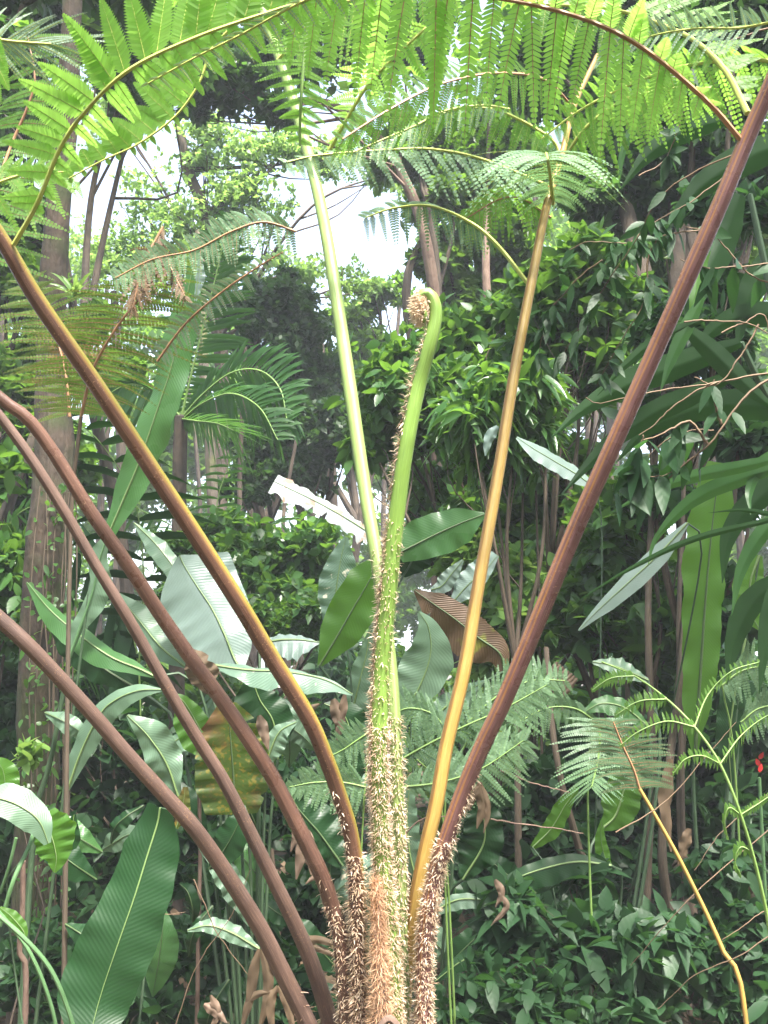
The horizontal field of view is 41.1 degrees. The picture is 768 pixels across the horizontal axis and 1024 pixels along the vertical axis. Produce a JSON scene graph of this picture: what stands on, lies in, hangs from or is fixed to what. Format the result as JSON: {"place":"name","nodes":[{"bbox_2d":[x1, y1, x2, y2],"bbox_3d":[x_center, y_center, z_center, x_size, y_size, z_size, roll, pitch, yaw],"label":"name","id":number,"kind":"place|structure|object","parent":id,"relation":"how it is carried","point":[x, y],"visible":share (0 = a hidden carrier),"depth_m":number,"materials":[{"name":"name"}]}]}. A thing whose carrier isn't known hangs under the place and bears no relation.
{"place":"outdoors","nodes":[
{"label":"outdoors","id":0,"kind":"place"},
{"bbox_2d":[0,659,767,1023],"bbox_3d":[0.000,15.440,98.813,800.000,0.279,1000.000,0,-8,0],"label":"ground","id":1,"kind":"structure","parent":0,"point":[186,911],"depth_m":6.34,"materials":[{"name":"black soil"}]},
{"bbox_2d":[17,860,28,1023],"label":"thin trunk","id":2,"kind":"object","parent":1,"relation":"on","point":[25,971],"visible":0.78,"depth_m":2.30,"materials":[{"name":"brown plant"}]},
{"bbox_2d":[10,734,49,1023],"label":"seedling","id":3,"kind":"object","parent":1,"relation":"on","point":[29,752],"visible":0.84,"depth_m":3.18,"materials":[{"name":"green plant"}]},
{"bbox_2d":[0,436,77,686],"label":"shrub","id":4,"kind":"object","parent":1,"relation":"on","point":[12,546],"visible":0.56,"depth_m":3.98,"materials":[{"name":"green plant"}]},
{"bbox_2d":[0,498,106,1008],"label":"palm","id":5,"kind":"object","parent":1,"relation":"on","point":[4,928],"visible":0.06,"depth_m":4.50,"materials":[{"name":"green plant"}]},
{"bbox_2d":[0,173,153,535],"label":"tree","id":6,"kind":"object","parent":1,"relation":"on","point":[88,478],"visible":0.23,"depth_m":6.80,"materials":[{"name":"green plant"}]},
{"bbox_2d":[0,0,163,1023],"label":"tree","id":7,"kind":"object","parent":1,"relation":"on","point":[60,431],"visible":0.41,"depth_m":3.75,"materials":[{"name":"brown plant"}]},
{"bbox_2d":[9,477,93,930],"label":"climbing vine","id":8,"kind":"object","parent":7,"relation":"attached to","point":[37,913],"visible":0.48,"depth_m":3.52,"materials":[{"name":"green plant"}]},
{"bbox_2d":[48,272,105,301],"bbox_3d":[-1.168,-0.863,3.936,0.261,0.125,0.283,0,-8,0],"label":"bromeliad","id":9,"kind":"object","parent":7,"relation":"attached to","point":[76,284],"visible":0.54,"depth_m":3.94,"materials":[{"name":"green plant"}]},
{"bbox_2d":[0,616,163,914],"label":"shrub","id":10,"kind":"object","parent":1,"relation":"on","point":[82,781],"visible":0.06,"depth_m":4.58,"materials":[{"name":"green plant"}]},
{"bbox_2d":[17,245,204,1023],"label":"banana plant","id":11,"kind":"object","parent":1,"relation":"on","point":[133,481],"visible":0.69,"depth_m":3.00,"materials":[{"name":"green plant"}]},
{"bbox_2d":[0,0,227,593],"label":"tree","id":12,"kind":"object","parent":1,"relation":"on","point":[128,80],"visible":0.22,"depth_m":7.77,"materials":[{"name":"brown plant"}]},
{"bbox_2d":[24,412,218,784],"bbox_3d":[-1.077,0.903,4.054,0.701,2.579,0.733,-6,-10,38],"label":"palm","id":13,"kind":"object","parent":1,"relation":"on","point":[125,644],"visible":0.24,"depth_m":4.28,"materials":[{"name":"green plant"}]},
{"bbox_2d":[98,659,148,768],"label":"shrub","id":14,"kind":"object","parent":1,"relation":"on","point":[142,662],"visible":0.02,"depth_m":7.50,"materials":[{"name":"green plant"}]},
{"bbox_2d":[0,757,248,1023],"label":"banana plant","id":15,"kind":"object","parent":1,"relation":"on","point":[116,937],"visible":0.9,"depth_m":2.13,"materials":[{"name":"green plant"}]},
{"bbox_2d":[165,871,249,1023],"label":"dry branch","id":16,"kind":"object","parent":15,"relation":"attached to","point":[208,946],"visible":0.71,"depth_m":2.40,"materials":[{"name":"brown wood"}]},
{"bbox_2d":[203,995,226,1023],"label":"dead leaves","id":17,"kind":"object","parent":15,"relation":"attached to","point":[212,1007],"visible":1,"depth_m":2.20,"materials":[{"name":"brown plant"}]},
{"bbox_2d":[0,205,296,1023],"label":"tree fern","id":18,"kind":"object","parent":1,"relation":"on","point":[156,250],"visible":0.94,"depth_m":2.39,"materials":[{"name":"green plant"}]},
{"bbox_2d":[0,640,335,923],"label":"shrub","id":19,"kind":"object","parent":1,"relation":"on","point":[87,895],"visible":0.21,"depth_m":4.13,"materials":[{"name":"green plant"}]},
{"bbox_2d":[0,838,365,1023],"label":"shrub","id":20,"kind":"object","parent":1,"relation":"on","point":[163,1005],"visible":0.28,"depth_m":3.12,"materials":[{"name":"green plant"}]},
{"bbox_2d":[26,522,352,1023],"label":"banana plant","id":21,"kind":"object","parent":1,"relation":"on","point":[198,607],"visible":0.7,"depth_m":2.92,"materials":[{"name":"green plant"}]},
{"bbox_2d":[256,694,347,749],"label":"dead leaves","id":22,"kind":"object","parent":21,"relation":"attached to","point":[338,711],"visible":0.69,"depth_m":2.90,"materials":[{"name":"brown plant"}]},
{"bbox_2d":[195,795,201,1023],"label":"thin trunk","id":23,"kind":"object","parent":1,"relation":"on","point":[197,983],"visible":0.62,"depth_m":2.90,"materials":[{"name":"brown plant"}]},
{"bbox_2d":[89,211,310,914],"bbox_3d":[-0.968,0.296,5.571,1.554,4.209,0.669,-7,-11,42],"label":"palm","id":24,"kind":"object","parent":1,"relation":"on","point":[200,407],"visible":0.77,"depth_m":5.85,"materials":[{"name":"green plant"}]},
{"bbox_2d":[129,671,283,858],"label":"shrub","id":25,"kind":"object","parent":1,"relation":"on","point":[193,694],"visible":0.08,"depth_m":6.11,"materials":[{"name":"green plant"}]},
{"bbox_2d":[195,229,218,517],"bbox_3d":[-1.325,0.224,7.619,0.312,4.919,0.161,-6,-10,35],"label":"thin trunk","id":26,"kind":"object","parent":1,"relation":"on","point":[209,463],"visible":0.09,"depth_m":7.60,"materials":[{"name":"brown plant"}]},
{"bbox_2d":[137,650,284,704],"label":"shrub","id":27,"kind":"object","parent":1,"relation":"on","point":[163,664],"visible":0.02,"depth_m":9.49,"materials":[{"name":"green plant"}]},
{"bbox_2d":[124,454,306,678],"bbox_3d":[-1.131,1.085,6.682,1.270,2.950,0.443,2,-8,-15],"label":"palm","id":28,"kind":"object","parent":1,"relation":"on","point":[278,521],"visible":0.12,"depth_m":6.80,"materials":[{"name":"green plant"}]},
{"bbox_2d":[144,529,322,933],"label":"shrub","id":29,"kind":"object","parent":1,"relation":"on","point":[296,615],"visible":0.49,"depth_m":5.18,"materials":[{"name":"green plant"}]},
{"bbox_2d":[69,80,404,509],"bbox_3d":[-1.773,-0.857,11.585,4.603,8.392,1.744,0,-8,0],"label":"tree","id":30,"kind":"object","parent":1,"relation":"on","point":[242,189],"visible":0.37,"depth_m":11.87,"materials":[{"name":"green plant"}]},
{"bbox_2d":[237,347,246,682],"bbox_3d":[-1.125,0.672,8.032,0.078,4.125,0.197,3,-8,-17],"label":"thin trunk","id":31,"kind":"object","parent":1,"relation":"on","point":[239,483],"visible":0.18,"depth_m":8.22,"materials":[{"name":"brown plant"}]},
{"bbox_2d":[192,504,357,825],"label":"shrub","id":32,"kind":"object","parent":1,"relation":"on","point":[275,565],"visible":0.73,"depth_m":5.92,"materials":[{"name":"green plant"}]},
{"bbox_2d":[201,395,348,849],"bbox_3d":[-0.812,0.927,8.823,1.551,3.974,0.916,-1,-8,11],"label":"tree","id":33,"kind":"object","parent":1,"relation":"on","point":[317,453],"visible":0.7,"depth_m":8.87,"materials":[{"name":"green plant"}]},
{"bbox_2d":[211,259,354,689],"bbox_3d":[-0.959,0.266,9.767,1.592,5.565,1.062,6,-10,-38],"label":"tree","id":34,"kind":"object","parent":1,"relation":"on","point":[284,304],"visible":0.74,"depth_m":9.88,"materials":[{"name":"green plant"}]},
{"bbox_2d":[281,440,303,671],"bbox_3d":[-0.739,1.053,8.040,0.182,3.370,0.235,4,-9,-28],"label":"thin trunk","id":35,"kind":"object","parent":1,"relation":"on","point":[301,660],"visible":0.15,"depth_m":8.30,"materials":[{"name":"brown plant"}]},
{"bbox_2d":[170,0,480,831],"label":"tree","id":36,"kind":"object","parent":1,"relation":"on","point":[240,88],"visible":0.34,"depth_m":8.95,"materials":[{"name":"green plant"}]},
{"bbox_2d":[268,475,382,997],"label":"banana plant","id":37,"kind":"object","parent":1,"relation":"on","point":[288,491],"visible":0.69,"depth_m":4.00,"materials":[{"name":"white plant"}]},
{"bbox_2d":[285,717,369,849],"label":"fern","id":38,"kind":"object","parent":1,"relation":"on","point":[307,774],"visible":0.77,"depth_m":2.30,"materials":[{"name":"green plant"}]},
{"bbox_2d":[290,830,314,883],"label":"dead leaves","id":39,"kind":"object","parent":38,"relation":"attached to","point":[299,860],"visible":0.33,"depth_m":2.30,"materials":[{"name":"brown plant"}]},
{"bbox_2d":[276,269,416,562],"bbox_3d":[-0.622,0.188,12.812,2.260,6.559,1.563,-4,-9,26],"label":"tree","id":40,"kind":"object","parent":1,"relation":"on","point":[366,333],"visible":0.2,"depth_m":12.77,"materials":[{"name":"green plant"}]},
{"bbox_2d":[275,642,421,802],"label":"shrub","id":41,"kind":"object","parent":1,"relation":"on","point":[336,668],"visible":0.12,"depth_m":7.45,"materials":[{"name":"green plant"}]},
{"bbox_2d":[291,638,444,756],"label":"shrub","id":42,"kind":"object","parent":1,"relation":"on","point":[400,650],"visible":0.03,"depth_m":9.79,"materials":[{"name":"green plant"}]},
{"bbox_2d":[0,0,767,1023],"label":"tree fern","id":43,"kind":"object","parent":1,"relation":"on","point":[404,932],"visible":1,"depth_m":1.60,"materials":[{"name":"green plant"}]},
{"bbox_2d":[241,935,333,1023],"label":"dead leaves","id":44,"kind":"object","parent":43,"relation":"hanging from","point":[268,992],"visible":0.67,"depth_m":2.00,"materials":[{"name":"brown plant"}]},
{"bbox_2d":[466,782,490,832],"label":"dead leaves","id":45,"kind":"object","parent":43,"relation":"hanging from","point":[481,797],"visible":0.84,"depth_m":2.20,"materials":[{"name":"brown plant"}]},
{"bbox_2d":[527,59,730,395],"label":"leafy branch","id":46,"kind":"object","parent":43,"relation":"attached to","point":[635,250],"visible":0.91,"depth_m":1.90,"materials":[{"name":"green plant"}]},
{"bbox_2d":[680,27,767,313],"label":"leafy branch","id":47,"kind":"object","parent":46,"relation":"attached to","point":[708,285],"visible":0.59,"depth_m":1.91,"materials":[{"name":"green plant"}]},
{"bbox_2d":[585,324,767,434],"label":"dry branch","id":48,"kind":"object","parent":43,"relation":"attached to","point":[723,380],"visible":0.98,"depth_m":1.80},
{"bbox_2d":[684,313,767,333],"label":"dry branch","id":49,"kind":"object","parent":48,"relation":"attached to","point":[741,323],"visible":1,"depth_m":1.80,"materials":[{"name":"brown wood"}]},
{"bbox_2d":[0,0,767,683],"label":"forest","id":50,"kind":"object","parent":1,"relation":"on","point":[408,608],"visible":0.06,"depth_m":18.20,"materials":[{"name":"green plant"}]},
{"bbox_2d":[0,764,767,1023],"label":"ground cover","id":51,"kind":"object","parent":1,"relation":"on","point":[457,924],"visible":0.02,"depth_m":6.18,"materials":[{"name":"green plant"}]},
{"bbox_2d":[317,508,484,980],"bbox_3d":[-0.001,0.992,3.126,0.547,2.012,0.357,3,-9,-21],"label":"banana plant","id":52,"kind":"object","parent":1,"relation":"on","point":[346,594],"visible":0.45,"depth_m":3.20,"materials":[{"name":"green plant"}]},
{"bbox_2d":[322,288,519,972],"bbox_3d":[0.256,0.581,4.862,1.109,3.522,0.740,1,-8,-8],"label":"shrub","id":53,"kind":"object","parent":1,"relation":"on","point":[464,335],"visible":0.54,"depth_m":4.91,"materials":[{"name":"green plant"}]},
{"bbox_2d":[357,92,551,753],"bbox_3d":[0.702,-0.514,9.215,1.951,6.960,1.245,0,-8,0],"label":"tree","id":54,"kind":"object","parent":1,"relation":"on","point":[459,277],"visible":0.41,"depth_m":9.27,"materials":[{"name":"green plant"}]},
{"bbox_2d":[397,551,535,1023],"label":"banana plant","id":55,"kind":"object","parent":1,"relation":"on","point":[426,664],"visible":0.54,"depth_m":2.96,"materials":[{"name":"green plant"}]},
{"bbox_2d":[402,667,550,832],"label":"shrub","id":56,"kind":"object","parent":1,"relation":"on","point":[447,687],"visible":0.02,"depth_m":6.25,"materials":[{"name":"green plant"}]},
{"bbox_2d":[399,655,572,1023],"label":"fern","id":57,"kind":"object","parent":1,"relation":"on","point":[538,683],"visible":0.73,"depth_m":2.50,"materials":[{"name":"green plant"}]},
{"bbox_2d":[406,770,582,833],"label":"dry branch","id":58,"kind":"object","parent":57,"relation":"attached to","point":[410,828],"visible":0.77,"depth_m":2.60,"materials":[{"name":"brown plant"}]},
{"bbox_2d":[485,98,491,203],"bbox_3d":[0.743,-0.282,7.109,0.059,5.755,0.237,-6,-10,36],"label":"thin trunk","id":59,"kind":"object","parent":1,"relation":"on","point":[489,148],"visible":0.03,"depth_m":7.48,"materials":[{"name":"brown wood"}]},
{"bbox_2d":[482,207,499,792],"bbox_3d":[0.637,0.255,5.999,0.096,4.394,0.242,0,-8,0],"label":"thin trunk","id":60,"kind":"object","parent":1,"relation":"on","point":[486,284],"visible":0.11,"depth_m":6.20,"materials":[{"name":"brown plant"}]},
{"bbox_2d":[419,348,578,968],"bbox_3d":[0.486,0.790,4.044,0.696,2.875,0.594,0,-8,0],"label":"shrub","id":61,"kind":"object","parent":1,"relation":"on","point":[464,421],"visible":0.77,"depth_m":4.11,"materials":[{"name":"green plant"}]},
{"bbox_2d":[483,425,498,455],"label":"dead leaves","id":62,"kind":"object","parent":61,"relation":"hanging from","point":[490,435],"visible":1,"depth_m":3.80,"materials":[{"name":"white plant"}]},
{"bbox_2d":[382,459,615,967],"bbox_3d":[0.645,0.996,5.074,1.363,2.756,0.849,0,-8,0],"label":"shrub","id":63,"kind":"object","parent":1,"relation":"on","point":[420,491],"visible":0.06,"depth_m":5.26,"materials":[{"name":"green plant"}]},
{"bbox_2d":[427,518,581,974],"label":"shrub","id":64,"kind":"object","parent":1,"relation":"on","point":[492,613],"visible":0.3,"depth_m":4.46,"materials":[{"name":"green plant"}]},
{"bbox_2d":[535,490,547,989],"bbox_3d":[0.650,1.052,4.202,0.014,2.292,0.136,-1,-8,8],"label":"thin trunk","id":65,"kind":"object","parent":1,"relation":"on","point":[537,549],"visible":0.27,"depth_m":4.30,"materials":[{"name":"brown wood"}]},
{"bbox_2d":[463,652,621,754],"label":"shrub","id":66,"kind":"object","parent":1,"relation":"on","point":[570,665],"visible":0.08,"depth_m":6.76,"materials":[{"name":"green plant"}]},
{"bbox_2d":[435,657,660,995],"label":"banana plant","id":67,"kind":"object","parent":1,"relation":"on","point":[549,871],"visible":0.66,"depth_m":3.10,"materials":[{"name":"green plant"}]},
{"bbox_2d":[549,662,577,709],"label":"dead leaves","id":68,"kind":"object","parent":67,"relation":"attached to","point":[572,680],"visible":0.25,"depth_m":3.00,"materials":[{"name":"brown plant"}]},
{"bbox_2d":[433,941,678,1023],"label":"shrub","id":69,"kind":"object","parent":1,"relation":"on","point":[489,993],"visible":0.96,"depth_m":2.47,"materials":[{"name":"green plant"}]},
{"bbox_2d":[420,431,714,794],"bbox_3d":[0.816,0.929,4.682,1.449,2.774,0.800,-6,-10,39],"label":"shrub","id":70,"kind":"object","parent":1,"relation":"on","point":[668,678],"visible":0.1,"depth_m":4.75,"materials":[{"name":"green plant"}]},
{"bbox_2d":[544,646,593,996],"bbox_3d":[0.557,1.253,3.262,0.136,1.637,0.237,4,-9,-29],"label":"thin trunk","id":71,"kind":"object","parent":1,"relation":"on","point":[570,818],"visible":0.36,"depth_m":3.21,"materials":[{"name":"brown wood"}]},
{"bbox_2d":[488,216,667,993],"bbox_3d":[0.845,0.482,4.405,0.840,3.587,0.661,-4,-9,28],"label":"shrub","id":72,"kind":"object","parent":1,"relation":"on","point":[600,339],"visible":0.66,"depth_m":4.47,"materials":[{"name":"green plant"}]},
{"bbox_2d":[517,690,643,996],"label":"fern","id":73,"kind":"object","parent":1,"relation":"on","point":[582,711],"visible":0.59,"depth_m":2.74,"materials":[{"name":"green plant"}]},
{"bbox_2d":[452,849,711,1023],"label":"shrub","id":74,"kind":"object","parent":1,"relation":"on","point":[583,942],"visible":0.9,"depth_m":2.62,"materials":[{"name":"green plant"}]},
{"bbox_2d":[490,879,509,925],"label":"dead leaves","id":75,"kind":"object","parent":74,"relation":"attached to","point":[500,888],"visible":1,"depth_m":2.50,"materials":[{"name":"brown plant"}]},
{"bbox_2d":[657,759,691,865],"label":"dead leaves","id":76,"kind":"object","parent":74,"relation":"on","point":[685,839],"visible":0.74,"depth_m":2.80,"materials":[{"name":"brown plant"}]},
{"bbox_2d":[616,722,767,1008],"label":"dry branch","id":77,"kind":"object","parent":74,"relation":"attached to","point":[704,883],"visible":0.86,"depth_m":2.30,"materials":[{"name":"brown wood"}]},
{"bbox_2d":[443,682,767,995],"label":"shrub","id":78,"kind":"object","parent":1,"relation":"on","point":[538,802],"visible":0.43,"depth_m":4.03,"materials":[{"name":"green plant"}]},
{"bbox_2d":[516,436,702,995],"bbox_3d":[0.747,0.837,3.430,0.416,2.402,1.099,0,-8,-3],"label":"banana plant","id":79,"kind":"object","parent":1,"relation":"on","point":[628,584],"visible":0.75,"depth_m":3.12,"materials":[{"name":"green plant"}]},
{"bbox_2d":[533,460,696,957],"bbox_3d":[0.964,1.000,4.149,0.741,2.491,0.658,0,-8,0],"label":"shrub","id":80,"kind":"object","parent":1,"relation":"on","point":[623,621],"visible":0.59,"depth_m":4.16,"materials":[{"name":"green plant"}]},
{"bbox_2d":[617,682,621,693],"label":"shrub","id":81,"kind":"object","parent":1,"relation":"on","point":[619,690],"depth_m":9.70,"materials":[{"name":"green plant"}]},
{"bbox_2d":[478,0,767,519],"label":"tree","id":82,"kind":"object","parent":1,"relation":"on","point":[637,192],"visible":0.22,"depth_m":6.26,"materials":[{"name":"green plant"}]},
{"bbox_2d":[527,578,767,892],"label":"shrub","id":83,"kind":"object","parent":1,"relation":"on","point":[704,777],"visible":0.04,"depth_m":4.76,"materials":[{"name":"green plant"}]},
{"bbox_2d":[641,437,658,905],"bbox_3d":[0.985,0.851,3.706,0.057,2.560,0.509,-4,-9,29],"label":"thin trunk","id":84,"kind":"object","parent":1,"relation":"on","point":[648,664],"visible":0.37,"depth_m":3.71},
{"bbox_2d":[552,114,767,693],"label":"palm","id":85,"kind":"object","parent":1,"relation":"on","point":[678,361],"visible":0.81,"depth_m":2.56,"materials":[{"name":"green plant"}]},
{"bbox_2d":[577,717,748,1023],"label":"fern","id":86,"kind":"object","parent":1,"relation":"on","point":[612,730],"visible":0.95,"depth_m":2.35,"materials":[{"name":"green plant"}]},
{"bbox_2d":[567,223,767,461],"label":"tree","id":87,"kind":"object","parent":1,"relation":"on","point":[658,267],"visible":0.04,"depth_m":8.31,"materials":[{"name":"green plant"}]},
{"bbox_2d":[574,663,767,862],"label":"shrub","id":88,"kind":"object","parent":1,"relation":"on","point":[586,693],"depth_m":6.38,"materials":[{"name":"green plant"}]},
{"bbox_2d":[657,619,687,1023],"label":"thin trunk","id":89,"kind":"object","parent":1,"relation":"on","point":[664,881],"visible":0.3,"depth_m":3.21,"materials":[{"name":"brown wood"}]},
{"bbox_2d":[591,659,767,930],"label":"bracken","id":90,"kind":"object","parent":1,"relation":"on","point":[738,812],"visible":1,"depth_m":2.05,"materials":[{"name":"green plant"}]},
{"bbox_2d":[601,174,767,915],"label":"shrub","id":91,"kind":"object","parent":1,"relation":"on","point":[740,444],"visible":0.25,"depth_m":3.85,"materials":[{"name":"green plant"}]},
{"bbox_2d":[676,460,692,1022],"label":"thin trunk","id":92,"kind":"object","parent":1,"relation":"on","point":[680,731],"visible":0.38,"depth_m":3.55,"materials":[{"name":"brown plant"}]},
{"bbox_2d":[608,837,767,1023],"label":"shrub","id":93,"kind":"object","parent":1,"relation":"on","point":[729,903],"visible":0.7,"depth_m":2.75,"materials":[{"name":"green plant"}]},
{"bbox_2d":[681,461,763,1023],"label":"banana plant","id":94,"kind":"object","parent":1,"relation":"on","point":[701,660],"visible":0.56,"depth_m":3.30,"materials":[{"name":"green plant"}]},
{"bbox_2d":[721,637,767,886],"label":"fern","id":95,"kind":"object","parent":1,"relation":"on","point":[755,706],"visible":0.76,"depth_m":3.00,"materials":[{"name":"green plant"}]},
{"bbox_2d":[756,752,767,906],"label":"heliconia flower","id":96,"kind":"object","parent":1,"relation":"on","point":[760,767],"visible":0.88,"depth_m":3.37,"materials":[{"name":"green plant"}]},
{"bbox_2d":[3,0,767,656],"label":"sky","id":97,"kind":"structure","parent":0,"point":[381,257],"materials":[{"name":"white"}]},
{"bbox_2d":[643,379,767,489],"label":"leafy branch","id":98,"kind":"object","parent":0,"point":[712,395],"visible":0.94,"depth_m":1.90,"materials":[{"name":"green plant"}]},
{"bbox_2d":[612,429,713,535],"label":"leaves","id":99,"kind":"object","parent":98,"relation":"attached to","point":[640,489],"visible":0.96,"depth_m":1.93,"materials":[{"name":"green plant"}]}
]}

